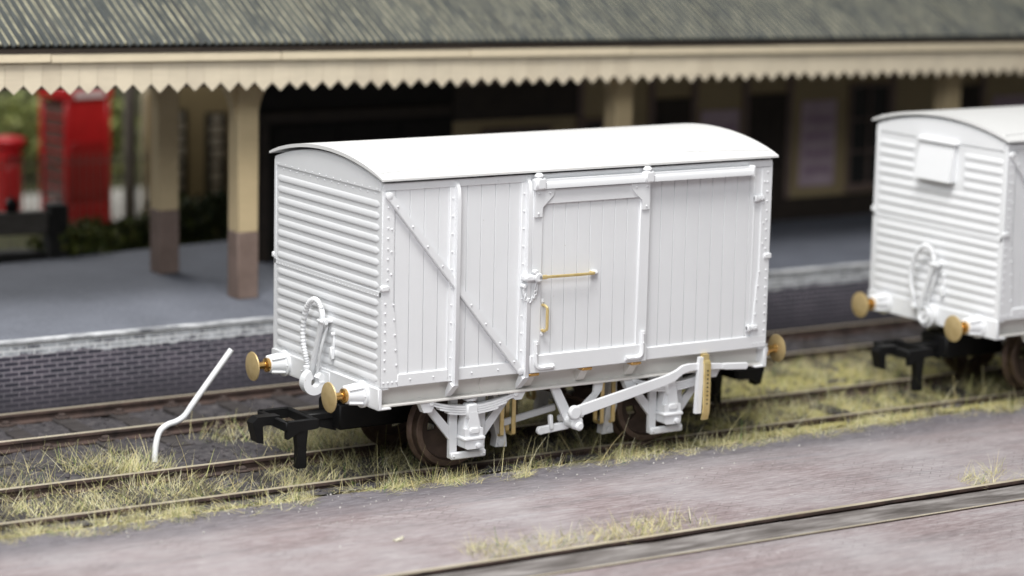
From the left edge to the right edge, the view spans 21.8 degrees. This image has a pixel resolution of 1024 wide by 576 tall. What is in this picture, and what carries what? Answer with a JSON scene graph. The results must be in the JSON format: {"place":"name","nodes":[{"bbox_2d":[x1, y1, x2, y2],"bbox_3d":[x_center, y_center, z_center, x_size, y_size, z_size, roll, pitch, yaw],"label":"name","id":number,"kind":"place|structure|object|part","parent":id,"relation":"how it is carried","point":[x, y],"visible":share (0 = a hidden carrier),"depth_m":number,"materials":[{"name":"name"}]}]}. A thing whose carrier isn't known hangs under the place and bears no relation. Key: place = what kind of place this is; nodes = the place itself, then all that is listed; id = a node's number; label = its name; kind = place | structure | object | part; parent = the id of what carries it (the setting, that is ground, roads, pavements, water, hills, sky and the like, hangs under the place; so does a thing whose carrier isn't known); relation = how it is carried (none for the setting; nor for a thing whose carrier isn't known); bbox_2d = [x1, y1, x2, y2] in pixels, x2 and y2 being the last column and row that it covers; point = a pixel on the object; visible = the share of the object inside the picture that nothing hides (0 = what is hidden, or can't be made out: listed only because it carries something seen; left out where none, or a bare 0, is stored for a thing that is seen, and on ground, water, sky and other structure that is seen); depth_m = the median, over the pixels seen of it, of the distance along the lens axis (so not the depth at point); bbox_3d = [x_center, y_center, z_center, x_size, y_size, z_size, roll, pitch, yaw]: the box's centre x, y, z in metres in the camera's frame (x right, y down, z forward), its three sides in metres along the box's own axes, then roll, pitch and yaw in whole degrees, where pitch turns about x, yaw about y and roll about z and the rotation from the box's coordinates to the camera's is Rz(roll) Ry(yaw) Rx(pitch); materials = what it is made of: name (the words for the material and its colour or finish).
{"place":"outdoors","nodes":[
{"label":"outdoors","id":0,"kind":"place"},
{"bbox_2d":[0,88,141,193],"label":"field","id":1,"kind":"structure","parent":0,"point":[117,92],"depth_m":52.36,"materials":[{"name":"green plant"}]},
{"bbox_2d":[0,90,39,177],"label":"tree","id":2,"kind":"object","parent":1,"relation":"on","point":[11,123],"visible":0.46,"depth_m":49.74,"materials":[{"name":"green plant"}]},
{"bbox_2d":[12,91,140,178],"bbox_3d":[-8.466,-2.741,50.486,2.950,2.036,1.262,-5,12,-32],"label":"tree","id":3,"kind":"object","parent":1,"relation":"on","point":[116,121],"visible":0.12,"depth_m":50.55,"materials":[{"name":"green plant"}]},
{"bbox_2d":[111,130,140,176],"bbox_3d":[-6.389,-2.843,51.890,4.926,1.838,1.344,-5,12,-32],"label":"hedge","id":4,"kind":"object","parent":1,"relation":"on","point":[118,146],"visible":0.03,"depth_m":51.06,"materials":[{"name":"green plant"}]},
{"bbox_2d":[22,187,146,221],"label":"lane","id":5,"kind":"structure","parent":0,"point":[113,202],"depth_m":47.92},
{"bbox_2d":[0,135,25,211],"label":"pillar box","id":6,"kind":"object","parent":5,"relation":"on","point":[10,146],"visible":0.56,"depth_m":44.91,"materials":[{"name":"red paint"}]},
{"bbox_2d":[7,166,19,199],"bbox_3d":[-8.442,-1.778,44.964,0.260,0.570,0.045,-5,12,-32],"label":"door","id":7,"kind":"structure","parent":6,"relation":"in","point":[9,169],"depth_m":44.94,"materials":[{"name":"red paint"}]},
{"bbox_2d":[37,88,112,225],"bbox_3d":[-7.476,-2.385,45.490,0.940,2.522,0.952,-7,13,-40],"label":"telephone kiosk","id":8,"kind":"object","parent":5,"relation":"on","point":[75,122],"visible":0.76,"depth_m":45.20,"materials":[{"name":"red paint"}]},
{"bbox_2d":[43,102,63,200],"bbox_3d":[-7.789,-2.321,45.241,0.042,1.630,0.706,-7,13,-40],"label":"window","id":9,"kind":"structure","parent":8,"relation":"in","point":[53,114],"depth_m":45.25,"materials":[{"name":"glass"}]},
{"bbox_2d":[46,98,63,198],"bbox_3d":[-7.736,-2.413,45.796,0.680,1.740,0.030,-7,13,-40],"label":"door","id":10,"kind":"structure","parent":8,"relation":"in","point":[55,101],"depth_m":45.55,"materials":[{"name":"red paint"}]},
{"bbox_2d":[0,226,217,253],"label":"forecourt","id":11,"kind":"structure","parent":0,"point":[10,242],"depth_m":43.63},
{"bbox_2d":[26,216,125,256],"bbox_3d":[-6.691,-0.599,40.257,1.507,1.090,1.147,2,10,4],"label":"bush","id":12,"kind":"object","parent":11,"relation":"on","point":[90,237],"visible":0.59,"depth_m":40.15,"materials":[{"name":"green plant"}]},
{"bbox_2d":[0,149,179,249],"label":"spear fence","id":13,"kind":"object","parent":11,"relation":"on","point":[75,162],"visible":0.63,"depth_m":43.05,"materials":[{"name":"black metal"}]},
{"bbox_2d":[74,213,149,252],"bbox_3d":[-6.213,-0.698,41.444,1.423,0.982,0.954,-5,12,-32],"label":"bush","id":14,"kind":"object","parent":11,"relation":"on","point":[132,228],"visible":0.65,"depth_m":41.24,"materials":[{"name":"green plant"}]},
{"bbox_2d":[123,88,135,218],"bbox_3d":[-6.339,-2.501,44.038,0.170,3.400,0.170,-5,12,-32],"label":"telegraph post","id":15,"kind":"object","parent":11,"relation":"on","point":[129,119],"visible":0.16,"depth_m":43.99,"materials":[{"name":"wood"}]},
{"bbox_2d":[141,88,148,212],"bbox_3d":[-6.026,-2.218,44.777,0.490,2.599,0.300,-5,12,-32],"label":"street lamp","id":16,"kind":"object","parent":11,"relation":"on","point":[143,120],"visible":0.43,"depth_m":44.60,"materials":[{"name":"metal"}]},
{"bbox_2d":[135,190,216,249],"bbox_3d":[-5.394,-0.930,42.008,1.664,1.220,1.028,-5,12,-32],"label":"bush","id":17,"kind":"object","parent":11,"relation":"on","point":[189,240],"visible":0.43,"depth_m":41.94,"materials":[{"name":"green plant"}]},
{"bbox_2d":[146,86,228,232],"bbox_3d":[-4.556,-2.913,45.440,3.500,3.800,1.250,-5,12,-32],"label":"hut","id":18,"kind":"object","parent":11,"relation":"on","point":[198,103],"visible":0.01,"depth_m":44.53,"materials":[{"name":"paint"}]},
{"bbox_2d":[179,109,186,193],"bbox_3d":[-5.539,-2.253,44.318,0.270,1.450,0.052,-5,12,-32],"label":"window","id":19,"kind":"structure","parent":18,"relation":"attached to","point":[183,150],"depth_m":44.32,"materials":[{"name":"grey glass"}]},
{"bbox_2d":[205,112,226,194],"bbox_3d":[-4.975,-2.229,44.686,0.390,1.460,0.052,-5,12,-32],"label":"window","id":20,"kind":"structure","parent":18,"relation":"attached to","point":[215,150],"depth_m":44.65,"materials":[{"name":"grey glass"}]},
{"bbox_2d":[178,188,227,243],"bbox_3d":[-4.798,-0.954,42.365,1.562,1.267,1.091,-5,12,-32],"label":"bush","id":21,"kind":"object","parent":11,"relation":"on","point":[211,205],"visible":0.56,"depth_m":42.05,"materials":[{"name":"green plant"}]},
{"bbox_2d":[6,409,979,537],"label":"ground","id":22,"kind":"structure","parent":0,"point":[380,488],"depth_m":30.17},
{"bbox_2d":[0,214,906,413],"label":"station platform","id":23,"kind":"structure","parent":22,"relation":"on","point":[101,328],"depth_m":35.45,"materials":[{"name":"concrete"}]},
{"bbox_2d":[0,197,67,263],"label":"buffer stop","id":24,"kind":"object","parent":23,"relation":"on","point":[50,221],"visible":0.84,"depth_m":39.65,"materials":[{"name":"black wood"}]},
{"bbox_2d":[149,87,179,273],"bbox_3d":[-4.972,-1.689,38.013,0.910,2.970,0.318,-5,12,-32],"label":"canopy post","id":25,"kind":"object","parent":23,"relation":"on","point":[164,180],"visible":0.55,"depth_m":37.92,"materials":[{"name":"paint"}]},
{"bbox_2d":[219,86,266,299],"bbox_3d":[-3.662,-1.337,36.202,0.910,2.970,0.318,-5,12,-32],"label":"canopy post","id":26,"kind":"object","parent":23,"relation":"on","point":[243,105],"visible":0.88,"depth_m":36.08,"materials":[{"name":"paint"}]},
{"bbox_2d":[602,78,635,127],"bbox_3d":[1.558,-1.802,39.477,0.910,2.970,0.318,-5,12,-32],"label":"canopy post","id":27,"kind":"object","parent":23,"relation":"on","point":[618,108],"visible":0.34,"depth_m":39.18,"materials":[{"name":"paint"}]},
{"bbox_2d":[0,0,1023,94],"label":"platform canopy","id":28,"kind":"object","parent":27,"relation":"on","point":[50,47],"visible":1,"depth_m":37.02,"materials":[{"name":"grey paint"}]},
{"bbox_2d":[933,72,961,109],"bbox_3d":[6.989,-2.286,42.885,0.910,2.970,0.318,-5,12,-32],"label":"canopy post","id":29,"kind":"object","parent":23,"relation":"on","point":[947,92],"visible":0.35,"depth_m":42.60,"materials":[{"name":"paint"}]},
{"bbox_2d":[0,404,1023,575],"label":"paving","id":30,"kind":"structure","parent":0,"point":[815,473],"depth_m":29.04,"materials":[{"name":"concrete"}]},
{"bbox_2d":[393,536,403,541],"bbox_3d":[-1.167,2.606,27.559,0.081,0.053,0.163,10,13,41],"label":"pebble","id":31,"kind":"object","parent":30,"relation":"on","point":[399,539],"visible":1,"depth_m":27.52,"materials":[{"name":"beige stone"}]},
{"bbox_2d":[0,348,1023,559],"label":"grass","id":32,"kind":"structure","parent":0,"point":[397,486],"depth_m":31.18,"materials":[{"name":"green plant"}]},
{"bbox_2d":[0,326,1023,536],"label":"ballast","id":33,"kind":"structure","parent":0,"point":[156,417],"depth_m":32.04,"materials":[{"name":"gravel"}]},
{"bbox_2d":[152,348,233,461],"bbox_3d":[-3.779,1.369,31.247,1.107,1.264,0.169,-7,13,-37],"label":"bent rod","id":34,"kind":"object","parent":33,"relation":"on","point":[162,428],"visible":0.99,"depth_m":31.23,"materials":[{"name":"white plastic"}]},
{"bbox_2d":[0,318,1006,467],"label":"railway track","id":35,"kind":"structure","parent":33,"relation":"on","point":[82,433],"depth_m":33.42,"materials":[{"name":"brown metal"}]},
{"bbox_2d":[0,365,1023,537],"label":"railway track","id":36,"kind":"structure","parent":33,"relation":"on","point":[248,466],"depth_m":31.20,"materials":[{"name":"brown metal"}]},
{"bbox_2d":[245,123,785,468],"bbox_3d":[0.137,0.042,31.588,7.250,3.733,2.866,-5,12,-32],"label":"goods van","id":37,"kind":"object","parent":36,"relation":"on","point":[610,274],"visible":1,"depth_m":30.34,"materials":[{"name":"white plastic"}]},
{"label":"door","id":38,"kind":"part","parent":37,"relation":"part of","materials":[{"name":"white plastic"}]},
{"bbox_2d":[852,106,1023,390],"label":"goods van","id":39,"kind":"object","parent":36,"relation":"on","point":[947,256],"visible":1,"depth_m":34.77,"materials":[{"name":"white plastic"}]},
{"bbox_2d":[109,401,1022,556],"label":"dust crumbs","id":40,"kind":"object","parent":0,"point":[538,487],"visible":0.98,"depth_m":30.30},
{"bbox_2d":[257,71,1023,261],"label":"station building","id":41,"kind":"structure","parent":0,"point":[770,112],"depth_m":42.73,"materials":[{"name":"brown paint"}]},
{"bbox_2d":[275,124,332,155],"bbox_3d":[-3.098,-1.427,39.506,0.950,1.980,0.028,-5,12,-32],"label":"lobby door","id":42,"kind":"structure","parent":41,"relation":"in","point":[312,133],"depth_m":39.32,"materials":[{"name":"black"}]},
{"bbox_2d":[338,122,393,140],"bbox_3d":[-2.211,-1.506,40.063,0.950,1.980,0.028,-5,12,-32],"label":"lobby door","id":43,"kind":"structure","parent":41,"relation":"in","point":[374,130],"depth_m":39.89,"materials":[{"name":"black"}]},
{"bbox_2d":[399,119,447,137],"bbox_3d":[-1.366,-1.581,40.593,0.850,1.980,0.028,-5,12,-32],"label":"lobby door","id":44,"kind":"structure","parent":41,"relation":"in","point":[436,127],"depth_m":40.42,"materials":[{"name":"black"}]},
{"bbox_2d":[481,126,550,133],"bbox_3d":[0.057,-1.926,41.483,1.270,1.170,0.064,-5,12,-32],"label":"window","id":45,"kind":"structure","parent":41,"relation":"in","point":[532,128],"depth_m":41.35,"materials":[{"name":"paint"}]},
{"bbox_2d":[583,118,603,128],"bbox_3d":[1.439,-2.084,42.344,0.800,1.240,0.064,-5,12,-32],"label":"window","id":46,"kind":"structure","parent":41,"relation":"in","point":[587,123],"depth_m":42.14,"materials":[{"name":"glass"}]},
{"bbox_2d":[655,97,691,124],"bbox_3d":[2.591,-2.008,43.103,0.700,2.145,0.061,-5,12,-32],"label":"door","id":47,"kind":"structure","parent":41,"relation":"in","point":[670,110],"depth_m":42.93,"materials":[{"name":"brown paint"}]},
{"bbox_2d":[700,109,739,132],"bbox_3d":[3.398,-2.237,43.595,0.780,1.370,0.035,-5,12,-32],"label":"poster","id":48,"kind":"object","parent":41,"relation":"attached to","point":[728,119],"visible":0.26,"depth_m":43.52,"materials":[{"name":"paper"}]},
{"bbox_2d":[748,93,787,221],"bbox_3d":[4.221,-2.153,44.126,0.800,2.145,0.061,-5,12,-32],"label":"door","id":49,"kind":"structure","parent":41,"relation":"in","point":[767,126],"depth_m":44.09,"materials":[{"name":"brown paint"}]},
{"bbox_2d":[798,100,836,186],"bbox_3d":[5.139,-2.436,44.679,0.740,1.440,0.035,-5,12,-32],"label":"poster","id":50,"kind":"object","parent":41,"relation":"attached to","point":[817,142],"visible":1,"depth_m":44.66,"materials":[{"name":"paper"}]},
{"bbox_2d":[843,82,892,191],"bbox_3d":[6.087,-2.578,45.224,1.000,1.830,0.100,-5,12,-32],"label":"window","id":51,"kind":"structure","parent":41,"relation":"in","point":[867,101],"depth_m":45.18,"materials":[{"name":"glass"}]},
{"bbox_2d":[960,84,981,108],"bbox_3d":[7.802,-2.472,46.373,0.880,2.145,0.061,-5,12,-32],"label":"door","id":52,"kind":"structure","parent":41,"relation":"in","point":[970,94],"depth_m":46.30,"materials":[{"name":"brown paint"}]},
{"bbox_2d":[992,95,1023,106],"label":"poster","id":53,"kind":"object","parent":41,"relation":"attached to","point":[1005,101],"visible":0.28,"depth_m":46.82,"materials":[{"name":"paper"}]},
{"bbox_2d":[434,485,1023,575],"bbox_3d":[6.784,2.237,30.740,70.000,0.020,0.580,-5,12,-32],"label":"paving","id":54,"kind":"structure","parent":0,"point":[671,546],"depth_m":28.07,"materials":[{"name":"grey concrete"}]},
{"bbox_2d":[552,501,1023,575],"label":"paving","id":55,"kind":"structure","parent":0,"point":[986,541],"depth_m":27.39,"materials":[{"name":"concrete"}]},
{"label":"paving","id":56,"kind":"structure","parent":0,"visible":0},
{"bbox_2d":[383,478,1023,575],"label":"inset track","id":57,"kind":"structure","parent":56,"relation":"on","point":[658,537],"depth_m":28.10,"materials":[{"name":"metal"}]}
]}

